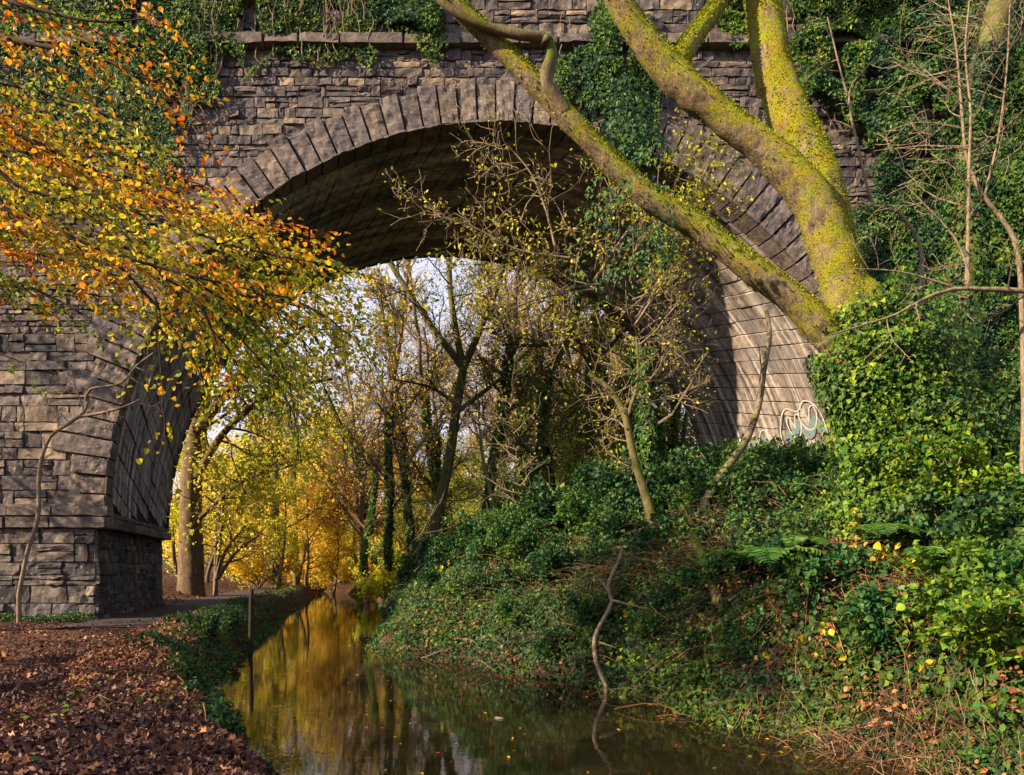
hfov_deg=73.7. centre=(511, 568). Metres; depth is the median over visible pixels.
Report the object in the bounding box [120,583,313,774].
verge ivy
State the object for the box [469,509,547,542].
bramble
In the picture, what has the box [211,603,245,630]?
ivy mound
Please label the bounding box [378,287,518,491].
birch tree
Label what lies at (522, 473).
ash tree
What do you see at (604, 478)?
bramble
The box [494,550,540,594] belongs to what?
bramble
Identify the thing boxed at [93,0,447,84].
wall ivy
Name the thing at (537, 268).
spindle tree
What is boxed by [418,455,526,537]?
hawthorn tree
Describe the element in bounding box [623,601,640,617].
yellow sprig
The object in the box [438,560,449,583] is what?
yellow sprig
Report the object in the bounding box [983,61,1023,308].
wall ivy
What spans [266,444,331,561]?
maple tree
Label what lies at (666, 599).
bramble
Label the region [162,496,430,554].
distant wood
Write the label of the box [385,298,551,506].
birch tree
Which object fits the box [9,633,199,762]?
verge seedlings
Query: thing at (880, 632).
bramble
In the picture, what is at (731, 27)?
wall ivy
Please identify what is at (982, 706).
bank undergrowth
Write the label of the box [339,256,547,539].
ash tree
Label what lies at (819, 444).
bramble
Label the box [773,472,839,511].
bramble
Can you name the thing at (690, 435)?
hawthorn tree
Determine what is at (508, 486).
bush
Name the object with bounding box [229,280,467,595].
birch tree
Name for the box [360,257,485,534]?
ash tree
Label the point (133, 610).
leaf litter
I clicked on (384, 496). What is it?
maple tree
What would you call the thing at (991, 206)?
bare sapling
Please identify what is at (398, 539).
hawthorn tree
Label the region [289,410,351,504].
maple tree
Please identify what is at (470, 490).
hawthorn tree
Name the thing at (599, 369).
ash tree
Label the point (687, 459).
bramble
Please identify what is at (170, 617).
ivy mound
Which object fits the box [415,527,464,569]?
bramble
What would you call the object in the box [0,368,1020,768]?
ground
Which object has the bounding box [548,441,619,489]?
bush
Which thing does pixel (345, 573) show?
bush
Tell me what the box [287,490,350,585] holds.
maple tree
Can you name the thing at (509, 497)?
sapling
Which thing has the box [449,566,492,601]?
bramble
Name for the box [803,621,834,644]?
yellow sprig
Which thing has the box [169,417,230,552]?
maple tree
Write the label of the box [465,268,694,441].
birch tree
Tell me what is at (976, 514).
bramble
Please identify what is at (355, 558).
maple tree
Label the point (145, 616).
path
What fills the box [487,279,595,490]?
ash tree
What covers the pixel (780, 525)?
bramble
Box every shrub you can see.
[874,422,1020,515]
[876,529,1023,675]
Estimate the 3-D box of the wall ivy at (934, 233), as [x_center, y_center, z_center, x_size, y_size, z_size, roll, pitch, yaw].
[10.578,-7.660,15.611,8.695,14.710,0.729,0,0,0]
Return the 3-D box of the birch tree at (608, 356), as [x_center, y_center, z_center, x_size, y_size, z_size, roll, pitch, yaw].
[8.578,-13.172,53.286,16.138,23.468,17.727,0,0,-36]
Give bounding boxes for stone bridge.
[0,0,1023,619]
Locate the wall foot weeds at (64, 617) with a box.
[0,610,97,622]
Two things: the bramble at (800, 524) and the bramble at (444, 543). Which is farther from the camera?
the bramble at (444, 543)
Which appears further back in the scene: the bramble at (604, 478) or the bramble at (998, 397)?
the bramble at (604, 478)
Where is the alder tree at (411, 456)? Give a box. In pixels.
[339,341,456,571]
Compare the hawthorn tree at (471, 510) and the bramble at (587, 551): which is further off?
the hawthorn tree at (471, 510)
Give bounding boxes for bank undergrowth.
[377,367,1023,732]
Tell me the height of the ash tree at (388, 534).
16.305 m
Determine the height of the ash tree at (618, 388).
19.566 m
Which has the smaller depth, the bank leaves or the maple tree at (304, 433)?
the bank leaves
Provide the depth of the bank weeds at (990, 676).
7.02 m
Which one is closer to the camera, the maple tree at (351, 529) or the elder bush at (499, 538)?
the elder bush at (499, 538)
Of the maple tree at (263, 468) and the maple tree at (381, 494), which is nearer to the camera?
the maple tree at (381, 494)
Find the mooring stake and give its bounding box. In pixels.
[248,589,253,651]
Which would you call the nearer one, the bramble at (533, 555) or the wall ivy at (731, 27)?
the bramble at (533, 555)
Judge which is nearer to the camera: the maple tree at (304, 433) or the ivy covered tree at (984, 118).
the ivy covered tree at (984, 118)
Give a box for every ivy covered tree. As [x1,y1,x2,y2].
[598,191,720,520]
[926,0,1020,364]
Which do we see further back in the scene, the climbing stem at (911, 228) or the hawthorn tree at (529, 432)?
the hawthorn tree at (529, 432)
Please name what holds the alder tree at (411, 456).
on the ground at (224, 584)
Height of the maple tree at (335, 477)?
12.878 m
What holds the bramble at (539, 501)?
on the ground at (224, 584)
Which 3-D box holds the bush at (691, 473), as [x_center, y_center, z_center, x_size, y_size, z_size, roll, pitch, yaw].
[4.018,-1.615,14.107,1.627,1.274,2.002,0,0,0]
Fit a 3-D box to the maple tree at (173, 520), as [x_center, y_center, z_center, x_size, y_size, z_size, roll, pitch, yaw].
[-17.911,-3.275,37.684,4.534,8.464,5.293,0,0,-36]
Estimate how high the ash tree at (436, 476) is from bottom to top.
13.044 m
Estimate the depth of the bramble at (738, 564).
8.48 m
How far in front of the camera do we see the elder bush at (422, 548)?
20.67 m
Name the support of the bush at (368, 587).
on the ground at (224, 584)
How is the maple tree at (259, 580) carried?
on the ground at (224, 584)
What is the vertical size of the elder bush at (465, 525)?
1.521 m
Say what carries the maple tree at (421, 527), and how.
on the ground at (224, 584)
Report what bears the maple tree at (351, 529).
on the ground at (224, 584)
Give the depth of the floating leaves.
7.19 m
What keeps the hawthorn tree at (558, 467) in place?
on the ground at (224, 584)
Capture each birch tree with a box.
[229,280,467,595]
[248,319,449,562]
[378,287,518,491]
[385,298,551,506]
[437,280,610,478]
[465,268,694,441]
[522,282,683,465]
[547,309,684,457]
[563,338,693,448]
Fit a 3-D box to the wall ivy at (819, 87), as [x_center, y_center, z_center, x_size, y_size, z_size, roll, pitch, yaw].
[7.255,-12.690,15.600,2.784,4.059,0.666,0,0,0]
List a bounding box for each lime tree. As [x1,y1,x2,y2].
[205,353,335,588]
[242,392,354,585]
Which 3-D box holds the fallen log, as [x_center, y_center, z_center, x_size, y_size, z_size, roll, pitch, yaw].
[2.579,0.100,9.092,0.165,1.202,0.595,0,0,-27]
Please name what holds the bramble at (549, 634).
on the ground at (224, 584)
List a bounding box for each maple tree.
[162,439,234,575]
[162,442,247,568]
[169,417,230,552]
[170,457,261,590]
[203,431,302,587]
[208,431,278,544]
[226,416,307,553]
[228,439,319,582]
[246,474,309,589]
[257,406,329,524]
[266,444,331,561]
[279,451,349,584]
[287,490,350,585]
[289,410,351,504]
[299,424,382,556]
[308,520,360,594]
[310,474,374,565]
[328,480,368,561]
[366,447,431,546]
[368,435,430,557]
[379,450,429,540]
[394,460,464,535]
[396,475,453,550]
[441,433,495,509]
[448,455,475,512]
[451,476,480,511]
[466,433,514,505]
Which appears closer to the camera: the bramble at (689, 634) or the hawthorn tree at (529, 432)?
the bramble at (689, 634)
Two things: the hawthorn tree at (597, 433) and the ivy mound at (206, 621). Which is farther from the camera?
the hawthorn tree at (597, 433)
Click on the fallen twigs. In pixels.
(127, 694)
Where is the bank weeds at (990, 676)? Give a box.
[409,345,1023,719]
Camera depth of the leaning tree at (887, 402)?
8.18 m
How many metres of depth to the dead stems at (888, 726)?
6.16 m
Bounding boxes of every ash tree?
[303,355,381,580]
[304,302,394,564]
[322,341,424,597]
[333,264,452,560]
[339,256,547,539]
[339,259,447,597]
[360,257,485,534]
[387,301,480,537]
[447,274,583,499]
[448,260,570,512]
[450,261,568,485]
[454,262,534,491]
[476,270,586,491]
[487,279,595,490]
[510,287,614,473]
[522,304,617,458]
[539,301,630,458]
[546,323,670,446]
[579,334,671,438]
[583,314,684,451]
[614,327,681,456]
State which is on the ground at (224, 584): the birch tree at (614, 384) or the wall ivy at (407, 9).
the birch tree at (614, 384)
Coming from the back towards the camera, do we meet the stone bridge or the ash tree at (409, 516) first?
the ash tree at (409, 516)
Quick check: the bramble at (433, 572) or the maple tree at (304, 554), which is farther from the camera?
the maple tree at (304, 554)
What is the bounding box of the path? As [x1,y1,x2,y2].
[0,588,282,702]
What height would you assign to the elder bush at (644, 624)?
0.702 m
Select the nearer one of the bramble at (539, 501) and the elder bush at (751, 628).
the elder bush at (751, 628)
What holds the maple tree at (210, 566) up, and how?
on the ground at (224, 584)
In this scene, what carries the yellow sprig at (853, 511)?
on the ground at (224, 584)
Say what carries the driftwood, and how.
on the ground at (224, 584)
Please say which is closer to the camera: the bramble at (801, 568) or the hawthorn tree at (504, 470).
the bramble at (801, 568)
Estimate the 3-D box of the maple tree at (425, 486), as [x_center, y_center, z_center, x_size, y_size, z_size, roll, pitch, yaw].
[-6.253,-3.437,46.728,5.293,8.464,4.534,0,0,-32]
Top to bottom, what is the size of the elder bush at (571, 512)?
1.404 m
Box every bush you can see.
[210,531,305,588]
[266,549,336,587]
[320,544,358,565]
[333,558,379,583]
[349,563,397,600]
[365,535,407,572]
[391,587,406,604]
[397,530,439,570]
[439,505,499,549]
[469,502,525,528]
[477,500,543,543]
[482,474,530,513]
[484,510,554,558]
[491,590,545,628]
[496,494,527,515]
[498,490,546,517]
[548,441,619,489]
[550,476,633,539]
[566,458,619,494]
[618,602,669,644]
[654,472,727,521]
[674,461,730,496]
[682,432,758,472]
[707,434,827,482]
[707,603,788,660]
[949,356,1020,419]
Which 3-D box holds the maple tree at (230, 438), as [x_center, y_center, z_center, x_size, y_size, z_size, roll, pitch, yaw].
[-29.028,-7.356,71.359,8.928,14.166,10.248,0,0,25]
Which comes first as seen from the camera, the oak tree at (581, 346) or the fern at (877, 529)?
the fern at (877, 529)
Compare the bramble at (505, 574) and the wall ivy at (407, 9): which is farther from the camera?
the wall ivy at (407, 9)
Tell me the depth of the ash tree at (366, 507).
43.90 m
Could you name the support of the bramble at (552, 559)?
on the ground at (224, 584)
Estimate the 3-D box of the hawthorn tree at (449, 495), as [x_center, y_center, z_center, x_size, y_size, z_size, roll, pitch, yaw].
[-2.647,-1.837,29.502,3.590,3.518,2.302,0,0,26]
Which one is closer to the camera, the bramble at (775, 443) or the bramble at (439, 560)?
the bramble at (775, 443)
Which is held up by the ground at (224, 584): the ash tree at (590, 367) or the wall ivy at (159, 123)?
the ash tree at (590, 367)
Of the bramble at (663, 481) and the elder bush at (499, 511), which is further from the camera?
the elder bush at (499, 511)
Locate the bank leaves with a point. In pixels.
(993, 697)
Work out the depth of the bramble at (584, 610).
10.27 m
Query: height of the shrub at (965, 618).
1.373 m
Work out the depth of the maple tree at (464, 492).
50.45 m
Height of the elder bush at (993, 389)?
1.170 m
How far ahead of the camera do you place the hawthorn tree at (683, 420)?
27.49 m
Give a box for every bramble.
[392,559,418,585]
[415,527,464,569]
[417,561,446,588]
[425,537,473,575]
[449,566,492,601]
[464,534,498,569]
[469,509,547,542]
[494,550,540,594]
[512,474,584,535]
[521,530,599,589]
[523,541,550,569]
[525,621,578,662]
[552,455,606,490]
[562,580,621,630]
[567,445,693,518]
[568,539,610,579]
[578,496,672,547]
[588,529,631,565]
[611,441,699,474]
[617,444,719,515]
[620,504,705,558]
[640,577,713,630]
[655,547,739,603]
[671,610,730,667]
[690,454,787,517]
[714,435,791,470]
[716,528,809,592]
[723,516,833,573]
[754,433,831,460]
[759,543,877,614]
[761,495,847,539]
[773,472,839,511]
[834,579,928,662]
[879,478,1018,557]
[913,520,1023,615]
[961,382,1020,461]
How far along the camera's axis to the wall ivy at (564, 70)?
15.61 m
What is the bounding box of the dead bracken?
[422,500,1023,765]
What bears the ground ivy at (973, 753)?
on the ground at (224, 584)
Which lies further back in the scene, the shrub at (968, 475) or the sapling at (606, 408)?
the sapling at (606, 408)
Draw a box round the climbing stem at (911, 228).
[796,0,937,309]
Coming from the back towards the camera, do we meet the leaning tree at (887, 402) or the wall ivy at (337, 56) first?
the wall ivy at (337, 56)
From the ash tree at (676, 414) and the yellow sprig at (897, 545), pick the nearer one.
the yellow sprig at (897, 545)
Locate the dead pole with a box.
[700,309,771,520]
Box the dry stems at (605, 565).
[358,473,1022,733]
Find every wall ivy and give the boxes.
[0,0,179,218]
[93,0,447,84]
[178,0,450,126]
[364,0,443,33]
[553,0,663,170]
[717,0,749,49]
[785,0,1023,436]
[786,0,879,100]
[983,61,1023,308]
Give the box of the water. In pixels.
[196,591,935,774]
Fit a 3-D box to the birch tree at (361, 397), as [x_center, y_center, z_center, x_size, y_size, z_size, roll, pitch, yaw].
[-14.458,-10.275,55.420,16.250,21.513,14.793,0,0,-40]
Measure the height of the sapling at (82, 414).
6.396 m
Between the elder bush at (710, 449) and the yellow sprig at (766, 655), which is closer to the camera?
the yellow sprig at (766, 655)
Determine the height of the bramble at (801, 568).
0.851 m
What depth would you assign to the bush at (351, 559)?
58.23 m
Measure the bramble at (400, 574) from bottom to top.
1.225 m
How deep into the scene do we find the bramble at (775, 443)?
14.01 m
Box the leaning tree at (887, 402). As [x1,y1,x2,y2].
[435,0,1019,547]
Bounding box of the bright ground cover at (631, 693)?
[382,501,848,699]
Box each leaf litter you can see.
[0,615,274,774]
[132,571,309,618]
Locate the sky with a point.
(443, 290)
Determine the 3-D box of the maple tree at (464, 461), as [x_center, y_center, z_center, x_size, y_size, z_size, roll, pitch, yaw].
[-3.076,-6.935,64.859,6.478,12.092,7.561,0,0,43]
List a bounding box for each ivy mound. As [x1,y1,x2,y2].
[161,609,192,625]
[178,609,223,638]
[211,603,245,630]
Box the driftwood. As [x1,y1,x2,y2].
[515,672,570,678]
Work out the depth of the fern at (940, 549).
6.41 m
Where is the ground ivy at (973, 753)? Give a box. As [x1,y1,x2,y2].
[365,351,1023,774]
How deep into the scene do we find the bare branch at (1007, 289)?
7.18 m
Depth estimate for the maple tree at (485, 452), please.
58.27 m
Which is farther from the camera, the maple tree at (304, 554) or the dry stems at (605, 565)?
the maple tree at (304, 554)
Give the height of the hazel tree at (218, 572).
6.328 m
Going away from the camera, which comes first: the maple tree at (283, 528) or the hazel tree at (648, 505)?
the hazel tree at (648, 505)
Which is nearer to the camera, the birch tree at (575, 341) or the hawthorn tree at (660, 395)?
the hawthorn tree at (660, 395)
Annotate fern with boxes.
[686,544,829,567]
[774,535,827,547]
[852,523,934,539]
[897,545,989,562]
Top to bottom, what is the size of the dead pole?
3.691 m
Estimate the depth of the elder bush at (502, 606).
12.04 m
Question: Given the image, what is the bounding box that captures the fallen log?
[688,532,722,621]
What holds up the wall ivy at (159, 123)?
attached to the stone bridge
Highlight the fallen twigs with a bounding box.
[0,629,403,774]
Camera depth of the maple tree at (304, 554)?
46.25 m
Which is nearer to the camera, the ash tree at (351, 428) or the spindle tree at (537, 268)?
the spindle tree at (537, 268)
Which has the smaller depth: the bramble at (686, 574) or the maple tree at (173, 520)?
the bramble at (686, 574)
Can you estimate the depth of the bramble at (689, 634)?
8.55 m
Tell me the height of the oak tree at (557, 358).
12.972 m
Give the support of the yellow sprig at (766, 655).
on the ground at (224, 584)
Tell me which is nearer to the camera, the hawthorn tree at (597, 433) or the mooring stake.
the mooring stake
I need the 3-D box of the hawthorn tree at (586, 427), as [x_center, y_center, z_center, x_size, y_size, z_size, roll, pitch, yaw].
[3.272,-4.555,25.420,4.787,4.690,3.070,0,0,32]
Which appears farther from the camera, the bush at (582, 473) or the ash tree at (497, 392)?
the ash tree at (497, 392)
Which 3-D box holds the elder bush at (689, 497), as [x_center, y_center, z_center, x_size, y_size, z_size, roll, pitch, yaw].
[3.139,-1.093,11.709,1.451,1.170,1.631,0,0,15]
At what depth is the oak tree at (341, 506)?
42.70 m
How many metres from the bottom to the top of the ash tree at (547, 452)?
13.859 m
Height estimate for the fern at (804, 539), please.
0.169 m
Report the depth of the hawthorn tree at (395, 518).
36.86 m
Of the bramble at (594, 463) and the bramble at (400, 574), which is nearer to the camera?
the bramble at (594, 463)
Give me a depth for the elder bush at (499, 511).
17.17 m
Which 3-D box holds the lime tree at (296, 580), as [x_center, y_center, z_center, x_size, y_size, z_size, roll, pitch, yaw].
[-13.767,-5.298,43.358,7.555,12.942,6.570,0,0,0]
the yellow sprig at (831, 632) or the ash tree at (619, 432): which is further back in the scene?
the ash tree at (619, 432)
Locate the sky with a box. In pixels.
[166,257,700,552]
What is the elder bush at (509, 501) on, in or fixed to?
on the ground at (224, 584)
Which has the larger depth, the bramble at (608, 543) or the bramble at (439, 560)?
the bramble at (439, 560)
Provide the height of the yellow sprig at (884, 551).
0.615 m
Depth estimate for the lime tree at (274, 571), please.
39.87 m
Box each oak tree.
[297,424,409,570]
[436,257,616,479]
[532,277,626,461]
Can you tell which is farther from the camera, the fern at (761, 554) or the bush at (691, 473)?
the bush at (691, 473)
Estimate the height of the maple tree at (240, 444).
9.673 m
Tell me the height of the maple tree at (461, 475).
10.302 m
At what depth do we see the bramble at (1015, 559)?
6.02 m
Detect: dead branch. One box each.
[588,548,647,692]
[739,685,772,721]
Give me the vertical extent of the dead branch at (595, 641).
2.694 m
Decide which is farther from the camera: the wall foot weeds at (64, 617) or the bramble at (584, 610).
the wall foot weeds at (64, 617)
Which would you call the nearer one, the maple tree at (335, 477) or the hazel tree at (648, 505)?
the hazel tree at (648, 505)
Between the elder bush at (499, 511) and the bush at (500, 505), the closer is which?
the elder bush at (499, 511)
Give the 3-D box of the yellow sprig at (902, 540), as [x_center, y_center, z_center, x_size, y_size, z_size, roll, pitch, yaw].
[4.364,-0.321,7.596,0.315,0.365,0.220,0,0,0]
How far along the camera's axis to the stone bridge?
16.00 m
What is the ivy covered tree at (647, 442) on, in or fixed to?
on the ground at (224, 584)
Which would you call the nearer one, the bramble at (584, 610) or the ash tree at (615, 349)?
the bramble at (584, 610)
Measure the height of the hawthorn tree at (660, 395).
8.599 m
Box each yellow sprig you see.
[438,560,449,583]
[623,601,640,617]
[725,578,736,592]
[762,651,774,659]
[800,629,875,680]
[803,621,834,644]
[849,533,897,565]
[850,507,859,526]
[891,538,905,546]
[893,540,937,585]
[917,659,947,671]
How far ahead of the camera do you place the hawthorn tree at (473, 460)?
42.84 m
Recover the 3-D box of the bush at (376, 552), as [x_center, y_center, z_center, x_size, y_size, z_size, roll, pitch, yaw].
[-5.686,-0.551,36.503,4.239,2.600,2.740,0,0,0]
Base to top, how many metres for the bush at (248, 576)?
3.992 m
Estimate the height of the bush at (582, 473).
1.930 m
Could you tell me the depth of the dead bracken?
7.62 m
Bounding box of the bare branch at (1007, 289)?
[793,116,1023,369]
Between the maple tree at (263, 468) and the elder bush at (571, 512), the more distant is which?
the maple tree at (263, 468)
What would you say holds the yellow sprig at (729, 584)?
on the ground at (224, 584)
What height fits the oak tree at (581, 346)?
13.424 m
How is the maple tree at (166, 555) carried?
on the ground at (224, 584)
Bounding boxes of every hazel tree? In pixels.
[166,453,284,594]
[578,311,685,533]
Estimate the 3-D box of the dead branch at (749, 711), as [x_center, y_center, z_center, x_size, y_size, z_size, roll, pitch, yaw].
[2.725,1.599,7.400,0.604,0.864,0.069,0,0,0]
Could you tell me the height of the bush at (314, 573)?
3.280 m
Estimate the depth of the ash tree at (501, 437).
26.82 m
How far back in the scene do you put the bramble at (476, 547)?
14.42 m
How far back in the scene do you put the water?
7.54 m
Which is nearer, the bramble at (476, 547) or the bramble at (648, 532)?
the bramble at (648, 532)
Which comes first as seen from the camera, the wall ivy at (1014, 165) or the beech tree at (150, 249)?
the beech tree at (150, 249)
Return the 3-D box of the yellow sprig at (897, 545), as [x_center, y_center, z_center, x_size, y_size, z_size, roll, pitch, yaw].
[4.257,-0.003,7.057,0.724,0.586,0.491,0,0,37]
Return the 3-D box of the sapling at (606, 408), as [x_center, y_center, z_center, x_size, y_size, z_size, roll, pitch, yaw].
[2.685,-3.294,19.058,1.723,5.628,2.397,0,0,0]
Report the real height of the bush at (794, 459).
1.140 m
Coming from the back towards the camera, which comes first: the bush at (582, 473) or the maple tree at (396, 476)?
the maple tree at (396, 476)
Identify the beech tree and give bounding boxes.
[0,0,434,488]
[171,266,401,595]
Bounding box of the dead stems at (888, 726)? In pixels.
[663,530,1023,774]
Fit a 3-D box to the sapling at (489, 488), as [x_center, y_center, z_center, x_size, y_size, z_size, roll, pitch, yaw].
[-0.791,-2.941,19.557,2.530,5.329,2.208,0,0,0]
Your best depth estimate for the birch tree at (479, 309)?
51.02 m
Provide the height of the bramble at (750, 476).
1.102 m
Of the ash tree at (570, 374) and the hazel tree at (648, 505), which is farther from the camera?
the ash tree at (570, 374)
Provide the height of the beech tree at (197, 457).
14.009 m
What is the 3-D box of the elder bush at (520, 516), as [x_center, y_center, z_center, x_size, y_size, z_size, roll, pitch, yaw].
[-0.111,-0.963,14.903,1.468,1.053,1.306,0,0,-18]
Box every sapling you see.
[16,334,159,622]
[441,371,520,511]
[460,341,563,531]
[484,386,556,506]
[580,350,634,464]
[864,0,1023,489]
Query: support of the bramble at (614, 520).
on the ground at (224, 584)
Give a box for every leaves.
[204,605,904,774]
[363,339,1023,774]
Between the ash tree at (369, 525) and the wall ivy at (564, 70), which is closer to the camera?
the wall ivy at (564, 70)
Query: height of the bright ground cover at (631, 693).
5.033 m
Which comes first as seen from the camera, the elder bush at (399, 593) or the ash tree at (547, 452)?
the elder bush at (399, 593)
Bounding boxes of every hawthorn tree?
[374,498,417,556]
[381,490,427,555]
[417,487,461,536]
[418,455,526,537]
[421,448,483,528]
[448,474,484,530]
[470,443,528,514]
[507,378,603,489]
[526,427,597,490]
[546,388,627,484]
[567,409,622,456]
[568,337,702,465]
[581,371,703,465]
[609,372,702,458]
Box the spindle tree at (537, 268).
[377,48,753,433]
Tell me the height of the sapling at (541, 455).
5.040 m
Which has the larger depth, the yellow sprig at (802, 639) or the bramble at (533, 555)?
the bramble at (533, 555)
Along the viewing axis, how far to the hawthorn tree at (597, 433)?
39.99 m
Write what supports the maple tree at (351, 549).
on the ground at (224, 584)

